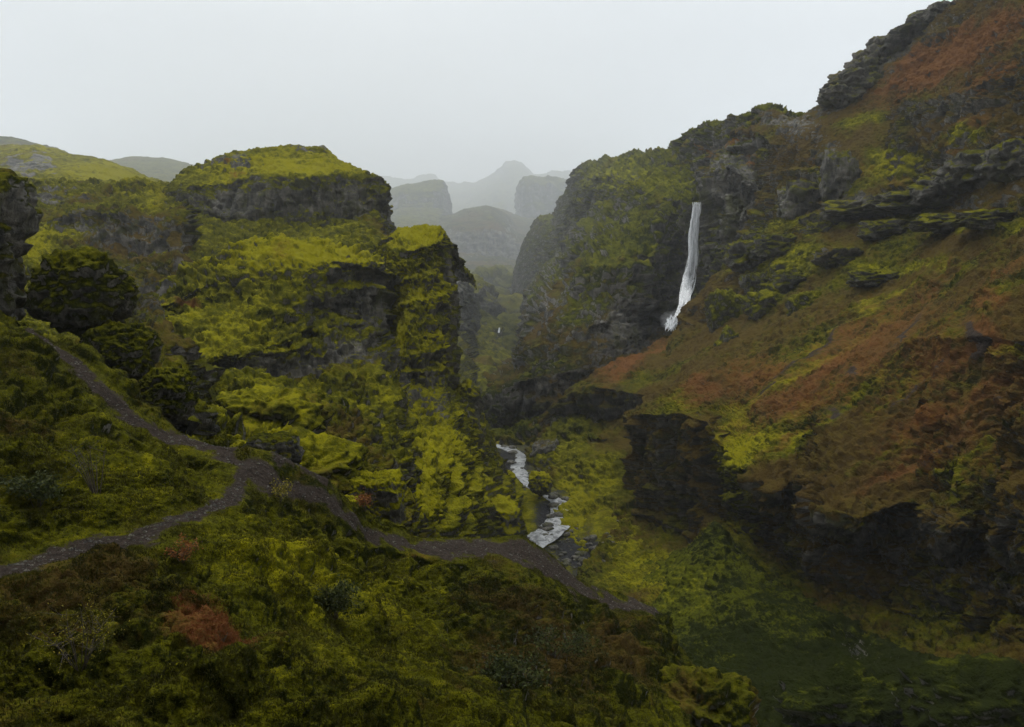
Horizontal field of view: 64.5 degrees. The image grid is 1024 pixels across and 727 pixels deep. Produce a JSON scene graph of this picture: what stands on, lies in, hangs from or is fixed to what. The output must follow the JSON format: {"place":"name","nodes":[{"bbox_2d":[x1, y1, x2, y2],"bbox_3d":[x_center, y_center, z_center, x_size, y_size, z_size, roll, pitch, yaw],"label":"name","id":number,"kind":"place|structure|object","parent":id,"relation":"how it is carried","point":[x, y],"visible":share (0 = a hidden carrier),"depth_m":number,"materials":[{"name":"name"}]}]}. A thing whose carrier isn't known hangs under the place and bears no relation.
{"place":"outdoors","nodes":[
{"label":"outdoors","id":0,"kind":"place"},
{"bbox_2d":[0,136,67,152],"bbox_3d":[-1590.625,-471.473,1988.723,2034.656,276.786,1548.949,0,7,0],"label":"hill","id":1,"kind":"structure","parent":0,"point":[5,140],"depth_m":2180.49,"materials":[{"name":"grey"}]},
{"bbox_2d":[0,144,166,182],"bbox_3d":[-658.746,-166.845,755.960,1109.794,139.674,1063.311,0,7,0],"label":"hillside","id":2,"kind":"structure","parent":0,"point":[37,161],"depth_m":654.73,"materials":[{"name":"green plant"}]},
{"bbox_2d":[18,176,225,438],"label":"hillside","id":3,"kind":"structure","parent":0,"point":[144,233],"depth_m":197.15,"materials":[{"name":"green plant"}]},
{"bbox_2d":[153,232,440,537],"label":"crag","id":4,"kind":"structure","parent":3,"relation":"on","point":[311,314],"depth_m":131.50,"materials":[{"name":"green plant"}]},
{"bbox_2d":[215,383,334,433],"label":"knoll","id":5,"kind":"structure","parent":4,"relation":"on","point":[256,405],"depth_m":73.35,"materials":[{"name":"green plant"}]},
{"bbox_2d":[109,156,193,181],"bbox_3d":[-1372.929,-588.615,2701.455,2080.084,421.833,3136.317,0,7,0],"label":"hill","id":6,"kind":"structure","parent":0,"point":[164,169],"depth_m":3204.61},
{"bbox_2d":[162,144,396,261],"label":"plateau","id":7,"kind":"structure","parent":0,"point":[296,191],"depth_m":239.57,"materials":[{"name":"green plant"}]},
{"bbox_2d":[286,426,367,493],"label":"knoll","id":8,"kind":"structure","parent":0,"point":[337,461],"depth_m":58.17,"materials":[{"name":"green plant"}]},
{"bbox_2d":[0,328,658,615],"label":"path","id":9,"kind":"structure","parent":0,"point":[266,470],"depth_m":42.16,"materials":[{"name":"grey gravel"}]},
{"bbox_2d":[138,366,199,424],"bbox_3d":[-20.071,1.841,47.071,3.795,3.392,3.273,0,7,0],"label":"boulder","id":10,"kind":"object","parent":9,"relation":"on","point":[173,392],"visible":0.73,"depth_m":46.03,"materials":[{"name":"green plant"}]},
{"bbox_2d":[0,310,695,726],"bbox_3d":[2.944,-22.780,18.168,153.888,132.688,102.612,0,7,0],"label":"ground","id":11,"kind":"structure","parent":0,"point":[100,526],"depth_m":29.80,"materials":[{"name":"plant"}]},
{"bbox_2d":[0,168,43,320],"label":"rock buttress","id":12,"kind":"object","parent":11,"relation":"on","point":[21,216],"visible":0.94,"depth_m":50.97,"materials":[{"name":"grey stone"}]},
{"bbox_2d":[0,470,69,507],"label":"shrub","id":13,"kind":"object","parent":11,"relation":"on","point":[40,489],"visible":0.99,"depth_m":27.97,"materials":[{"name":"green plant"}]},
{"bbox_2d":[21,598,129,674],"bbox_3d":[-8.610,5.433,16.221,1.831,1.556,2.037,7,10,44],"label":"shrub","id":14,"kind":"object","parent":11,"relation":"on","point":[86,659],"visible":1,"depth_m":16.33,"materials":[{"name":"green plant"}]},
{"bbox_2d":[59,434,110,493],"bbox_3d":[-15.272,3.705,29.067,1.603,2.305,1.719,4,8,27],"label":"shrub","id":15,"kind":"object","parent":11,"relation":"on","point":[90,486],"visible":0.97,"depth_m":29.12,"materials":[{"name":"green plant"}]},
{"bbox_2d":[79,319,163,381],"bbox_3d":[-23.800,-0.553,49.281,4.533,4.308,4.285,3,7,20],"label":"boulder","id":16,"kind":"object","parent":11,"relation":"on","point":[133,350],"visible":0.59,"depth_m":47.97,"materials":[{"name":"green plant"}]},
{"bbox_2d":[23,246,139,338],"bbox_3d":[-26.448,-4.345,49.883,6.547,5.771,5.596,0,7,0],"label":"boulder","id":17,"kind":"object","parent":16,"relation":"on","point":[78,291],"visible":0.92,"depth_m":48.14,"materials":[{"name":"green plant"}]},
{"bbox_2d":[162,532,202,562],"bbox_3d":[-10.197,5.863,25.384,1.240,0.895,1.157,2,7,14],"label":"shrub","id":18,"kind":"object","parent":11,"relation":"on","point":[183,552],"visible":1,"depth_m":25.26,"materials":[{"name":"brown plant"}]},
{"bbox_2d":[243,430,304,464],"bbox_3d":[-13.595,5.072,45.962,3.427,2.321,2.662,0,7,0],"label":"outcrop","id":19,"kind":"object","parent":11,"relation":"on","point":[285,444],"visible":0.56,"depth_m":45.32,"materials":[{"name":"grey stone"}]},
{"bbox_2d":[269,475,294,502],"bbox_3d":[-11.233,6.165,39.242,1.344,1.314,1.491,0,7,0],"label":"shrub","id":20,"kind":"object","parent":11,"relation":"on","point":[283,489],"visible":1,"depth_m":39.19,"materials":[{"name":"green plant"}]},
{"bbox_2d":[307,574,369,619],"bbox_3d":[-5.988,8.509,29.188,2.309,1.594,2.080,5,9,35],"label":"shrub","id":21,"kind":"object","parent":11,"relation":"on","point":[337,596],"visible":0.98,"depth_m":28.92,"materials":[{"name":"green plant"}]},
{"bbox_2d":[345,494,360,504],"bbox_3d":[-11.576,9.787,53.569,3.231,2.572,3.129,0,7,0],"label":"boulder","id":22,"kind":"object","parent":11,"relation":"on","point":[351,498],"visible":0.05,"depth_m":53.56,"materials":[{"name":"green plant"}]},
{"bbox_2d":[353,492,375,511],"bbox_3d":[-8.699,8.054,47.679,1.126,1.450,1.216,5,9,36],"label":"shrub","id":23,"kind":"object","parent":11,"relation":"on","point":[365,499],"visible":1,"depth_m":47.60,"materials":[{"name":"brown plant"}]},
{"bbox_2d":[344,469,407,524],"bbox_3d":[-9.932,10.059,58.592,4.773,4.572,4.615,0,7,0],"label":"boulder","id":24,"kind":"object","parent":11,"relation":"on","point":[385,488],"visible":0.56,"depth_m":56.85,"materials":[{"name":"green plant"}]},
{"bbox_2d":[460,640,558,695],"bbox_3d":[-0.193,12.328,32.214,3.979,1.382,4.248,4,8,27],"label":"shrub","id":25,"kind":"object","parent":11,"relation":"on","point":[500,669],"visible":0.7,"depth_m":32.23,"materials":[{"name":"green plant"}]},
{"bbox_2d":[522,620,608,662],"bbox_3d":[2.389,14.390,42.033,5.392,1.774,3.252,4,8,32],"label":"shrub","id":26,"kind":"object","parent":11,"relation":"on","point":[578,645],"visible":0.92,"depth_m":41.78,"materials":[{"name":"green plant"}]},
{"bbox_2d":[659,663,761,726],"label":"bush","id":27,"kind":"object","parent":11,"relation":"on","point":[712,697],"visible":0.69,"depth_m":47.87,"materials":[{"name":"green plant"}]},
{"bbox_2d":[389,179,452,227],"bbox_3d":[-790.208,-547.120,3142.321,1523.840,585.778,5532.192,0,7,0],"label":"butte","id":28,"kind":"object","parent":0,"point":[429,202],"visible":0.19,"depth_m":4103.28,"materials":[{"name":"grey stone"}]},
{"bbox_2d":[456,280,485,391],"bbox_3d":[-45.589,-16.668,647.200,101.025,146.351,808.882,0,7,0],"label":"cliff","id":29,"kind":"structure","parent":0,"point":[470,319],"depth_m":626.10,"materials":[{"name":"grey stone"}]},
{"bbox_2d":[381,160,571,351],"bbox_3d":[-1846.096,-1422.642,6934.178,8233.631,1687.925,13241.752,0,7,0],"label":"hill","id":30,"kind":"structure","parent":0,"point":[497,188],"depth_m":8498.55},
{"bbox_2d":[0,0,952,182],"label":"sky","id":31,"kind":"structure","parent":0,"point":[456,91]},
{"bbox_2d":[439,205,533,268],"bbox_3d":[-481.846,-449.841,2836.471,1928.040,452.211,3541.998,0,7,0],"label":"hill","id":32,"kind":"structure","parent":0,"point":[490,235],"depth_m":3139.33,"materials":[{"name":"grey stone"}]},
{"bbox_2d":[469,273,511,392],"bbox_3d":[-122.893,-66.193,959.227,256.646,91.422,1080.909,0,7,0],"label":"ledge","id":33,"kind":"object","parent":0,"point":[491,344],"visible":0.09,"depth_m":751.61,"materials":[{"name":"green plant"}]},
{"bbox_2d":[496,444,569,547],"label":"river","id":34,"kind":"structure","parent":0,"point":[537,536],"depth_m":184.04,"materials":[{"name":"liquid"}]},
{"bbox_2d":[514,175,566,218],"bbox_3d":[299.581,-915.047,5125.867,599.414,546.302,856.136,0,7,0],"label":"cliff","id":35,"kind":"structure","parent":0,"point":[535,196],"depth_m":4785.89,"materials":[{"name":"grey stone"}]},
{"bbox_2d":[496,440,629,576],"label":"valley floor","id":36,"kind":"structure","parent":0,"point":[535,511],"depth_m":182.65,"materials":[{"name":"green plant"}]},
{"bbox_2d":[373,224,527,538],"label":"rock tower","id":37,"kind":"structure","parent":36,"relation":"on","point":[459,490],"depth_m":152.26,"materials":[{"name":"green plant"}]},
{"bbox_2d":[456,378,522,515],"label":"rock pillar","id":38,"kind":"object","parent":36,"relation":"on","point":[468,391],"visible":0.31,"depth_m":181.83,"materials":[{"name":"green plant"}]},
{"bbox_2d":[492,494,520,535],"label":"mossy rock","id":39,"kind":"object","parent":36,"relation":"on","point":[508,510],"visible":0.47,"depth_m":141.28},
{"bbox_2d":[506,460,514,464],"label":"stone","id":40,"kind":"object","parent":36,"relation":"on","point":[510,462],"visible":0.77,"depth_m":218.27,"materials":[{"name":"grey stone"}]},
{"bbox_2d":[507,469,515,485],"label":"boulder","id":41,"kind":"object","parent":36,"relation":"on","point":[512,475],"visible":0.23,"depth_m":201.95,"materials":[{"name":"green plant"}]},
{"bbox_2d":[508,450,517,453],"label":"stone","id":42,"kind":"object","parent":36,"relation":"on","point":[512,451],"visible":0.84,"depth_m":230.09,"materials":[{"name":"grey stone"}]},
{"bbox_2d":[528,471,552,494],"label":"boulder","id":43,"kind":"object","parent":36,"relation":"on","point":[540,482],"visible":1,"depth_m":190.85,"materials":[{"name":"green plant"}]},
{"bbox_2d":[529,438,558,457],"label":"boulder","id":44,"kind":"object","parent":36,"relation":"on","point":[541,446],"visible":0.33,"depth_m":219.73,"materials":[{"name":"stone"}]},
{"bbox_2d":[542,522,553,526],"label":"stone","id":45,"kind":"object","parent":36,"relation":"on","point":[545,524],"visible":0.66,"depth_m":180.65,"materials":[{"name":"grey stone"}]},
{"bbox_2d":[542,526,553,530],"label":"stone","id":46,"kind":"object","parent":36,"relation":"on","point":[548,528],"visible":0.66,"depth_m":178.93,"materials":[{"name":"grey stone"}]},
{"bbox_2d":[548,493,557,498],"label":"stone","id":47,"kind":"object","parent":36,"relation":"on","point":[553,496],"visible":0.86,"depth_m":192.91,"materials":[{"name":"grey stone"}]},
{"bbox_2d":[548,545,558,549],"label":"stone","id":48,"kind":"object","parent":36,"relation":"on","point":[553,547],"visible":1,"depth_m":171.78,"materials":[{"name":"grey stone"}]},
{"bbox_2d":[547,502,559,508],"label":"stone","id":49,"kind":"object","parent":36,"relation":"on","point":[549,505],"visible":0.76,"depth_m":189.68,"materials":[{"name":"grey stone"}]},
{"bbox_2d":[553,511,562,516],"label":"stone","id":50,"kind":"object","parent":36,"relation":"on","point":[558,514],"visible":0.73,"depth_m":185.05,"materials":[{"name":"grey stone"}]},
{"bbox_2d":[562,532,569,537],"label":"stone","id":51,"kind":"object","parent":36,"relation":"on","point":[565,534],"visible":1,"depth_m":177.53,"materials":[{"name":"grey stone"}]},
{"bbox_2d":[561,558,571,563],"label":"stone","id":52,"kind":"object","parent":36,"relation":"on","point":[568,560],"visible":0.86,"depth_m":166.29,"materials":[{"name":"grey stone"}]},
{"bbox_2d":[571,555,580,560],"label":"stone","id":53,"kind":"object","parent":36,"relation":"on","point":[576,558],"visible":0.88,"depth_m":167.77,"materials":[{"name":"grey stone"}]},
{"bbox_2d":[574,551,583,556],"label":"stone","id":54,"kind":"object","parent":36,"relation":"on","point":[580,553],"visible":0.75,"depth_m":169.91,"materials":[{"name":"grey stone"}]},
{"bbox_2d":[577,557,586,563],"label":"stone","id":55,"kind":"object","parent":36,"relation":"on","point":[580,559],"visible":0.57,"depth_m":166.54,"materials":[{"name":"grey stone"}]},
{"bbox_2d":[589,535,596,539],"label":"stone","id":56,"kind":"object","parent":36,"relation":"on","point":[592,537],"visible":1,"depth_m":174.86,"materials":[{"name":"grey stone"}]},
{"bbox_2d":[524,336,676,560],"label":"spur","id":57,"kind":"structure","parent":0,"point":[587,475],"depth_m":220.85,"materials":[{"name":"green plant"}]},
{"bbox_2d":[481,102,827,457],"bbox_3d":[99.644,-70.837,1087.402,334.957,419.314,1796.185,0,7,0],"label":"canyon wall","id":58,"kind":"structure","parent":0,"point":[599,268],"depth_m":340.66,"materials":[{"name":"grey stone"}]},
{"bbox_2d":[665,202,700,330],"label":"waterfall","id":59,"kind":"structure","parent":58,"relation":"attached to","point":[687,283],"depth_m":326.93,"materials":[{"name":"liquid"}]},
{"bbox_2d":[610,521,939,726],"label":"hillside","id":60,"kind":"structure","parent":0,"point":[725,601],"depth_m":113.20,"materials":[{"name":"green plant"}]},
{"bbox_2d":[773,658,903,726],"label":"bush","id":61,"kind":"object","parent":60,"relation":"on","point":[842,692],"visible":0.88,"depth_m":77.08,"materials":[{"name":"green plant"}]},
{"bbox_2d":[891,652,1023,726],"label":"bush","id":62,"kind":"object","parent":60,"relation":"on","point":[969,690],"visible":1,"depth_m":68.54,"materials":[{"name":"green plant"}]},
{"bbox_2d":[576,0,1023,663],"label":"hillside","id":63,"kind":"structure","parent":0,"point":[842,446],"depth_m":150.27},
{"bbox_2d":[704,288,742,332],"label":"boulder","id":64,"kind":"object","parent":63,"relation":"on","point":[721,306],"visible":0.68,"depth_m":238.83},
{"bbox_2d":[712,324,738,346],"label":"boulder","id":65,"kind":"object","parent":63,"relation":"on","point":[727,333],"visible":0.29,"depth_m":212.67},
{"bbox_2d":[721,240,766,272],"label":"crag","id":66,"kind":"structure","parent":63,"relation":"on","point":[738,256],"depth_m":255.56,"materials":[{"name":"grey stone"}]},
{"bbox_2d":[739,272,768,294],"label":"crag","id":67,"kind":"structure","parent":63,"relation":"on","point":[748,282],"depth_m":242.96,"materials":[{"name":"grey stone"}]},
{"bbox_2d":[739,289,784,320],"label":"boulder","id":68,"kind":"object","parent":63,"relation":"on","point":[756,306],"visible":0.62,"depth_m":220.82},
{"bbox_2d":[750,233,797,257],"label":"crag","id":69,"kind":"structure","parent":63,"relation":"on","point":[772,245],"depth_m":244.63,"materials":[{"name":"grey stone"}]},
{"bbox_2d":[772,267,807,293],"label":"crag","id":70,"kind":"structure","parent":63,"relation":"on","point":[786,280],"depth_m":221.51,"materials":[{"name":"grey stone"}]},
{"bbox_2d":[776,180,821,219],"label":"crag","id":71,"kind":"structure","parent":63,"relation":"on","point":[796,198],"depth_m":256.55,"materials":[{"name":"grey stone"}]},
{"bbox_2d":[785,290,821,315],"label":"boulder","id":72,"kind":"object","parent":63,"relation":"on","point":[796,302],"visible":0.32,"depth_m":202.23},
{"bbox_2d":[797,221,832,238],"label":"crag","id":73,"kind":"structure","parent":63,"relation":"on","point":[822,227],"depth_m":240.00,"materials":[{"name":"grey stone"}]},
{"bbox_2d":[810,246,863,268],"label":"crag","id":74,"kind":"structure","parent":63,"relation":"on","point":[826,257],"depth_m":208.47,"materials":[{"name":"grey stone"}]},
{"bbox_2d":[819,147,861,201],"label":"crag","id":75,"kind":"structure","parent":63,"relation":"on","point":[841,173],"depth_m":245.40,"materials":[{"name":"grey stone"}]},
{"bbox_2d":[816,83,866,107],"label":"crag","id":76,"kind":"structure","parent":63,"relation":"on","point":[837,95],"depth_m":284.54,"materials":[{"name":"grey stone"}]},
{"bbox_2d":[822,67,882,90],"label":"crag","id":77,"kind":"structure","parent":63,"relation":"on","point":[858,77],"depth_m":287.89,"materials":[{"name":"grey stone"}]},
{"bbox_2d":[818,200,889,221],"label":"crag","id":78,"kind":"structure","parent":63,"relation":"on","point":[839,210],"depth_m":228.78,"materials":[{"name":"grey stone"}]},
{"bbox_2d":[843,42,890,72],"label":"crag","id":79,"kind":"structure","parent":63,"relation":"on","point":[871,59],"depth_m":293.57,"materials":[{"name":"grey stone"}]},
{"bbox_2d":[846,268,899,286],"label":"crag","id":80,"kind":"structure","parent":63,"relation":"on","point":[868,277],"depth_m":185.61,"materials":[{"name":"grey stone"}]},
{"bbox_2d":[856,218,909,240],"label":"crag","id":81,"kind":"structure","parent":63,"relation":"on","point":[874,230],"depth_m":206.90,"materials":[{"name":"grey stone"}]},
{"bbox_2d":[864,35,909,57],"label":"crag","id":82,"kind":"structure","parent":63,"relation":"on","point":[892,45],"depth_m":292.52,"materials":[{"name":"grey stone"}]},
{"bbox_2d":[857,190,922,213],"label":"crag","id":83,"kind":"structure","parent":63,"relation":"on","point":[893,201],"depth_m":212.20,"materials":[{"name":"grey stone"}]},
{"bbox_2d":[884,18,928,43],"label":"crag","id":84,"kind":"structure","parent":63,"relation":"on","point":[908,30],"depth_m":286.68,"materials":[{"name":"grey stone"}]},
{"bbox_2d":[905,0,949,22],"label":"crag","id":85,"kind":"structure","parent":63,"relation":"on","point":[930,12],"depth_m":281.37,"materials":[{"name":"grey stone"}]},
{"bbox_2d":[908,213,955,233],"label":"crag","id":86,"kind":"structure","parent":63,"relation":"on","point":[927,222],"depth_m":182.54,"materials":[{"name":"grey stone"}]},
{"bbox_2d":[906,175,959,208],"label":"crag","id":87,"kind":"structure","parent":63,"relation":"on","point":[926,192],"depth_m":199.61,"materials":[{"name":"grey stone"}]},
{"bbox_2d":[932,149,989,192],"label":"crag","id":88,"kind":"structure","parent":63,"relation":"on","point":[958,173],"depth_m":184.36,"materials":[{"name":"grey stone"}]},
{"bbox_2d":[942,208,1017,230],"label":"crag","id":89,"kind":"structure","parent":63,"relation":"on","point":[982,219],"depth_m":159.91,"materials":[{"name":"grey stone"}]},
{"bbox_2d":[974,138,1023,182],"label":"crag","id":90,"kind":"structure","parent":63,"relation":"on","point":[1003,161],"depth_m":169.80,"materials":[{"name":"grey stone"}]}
]}

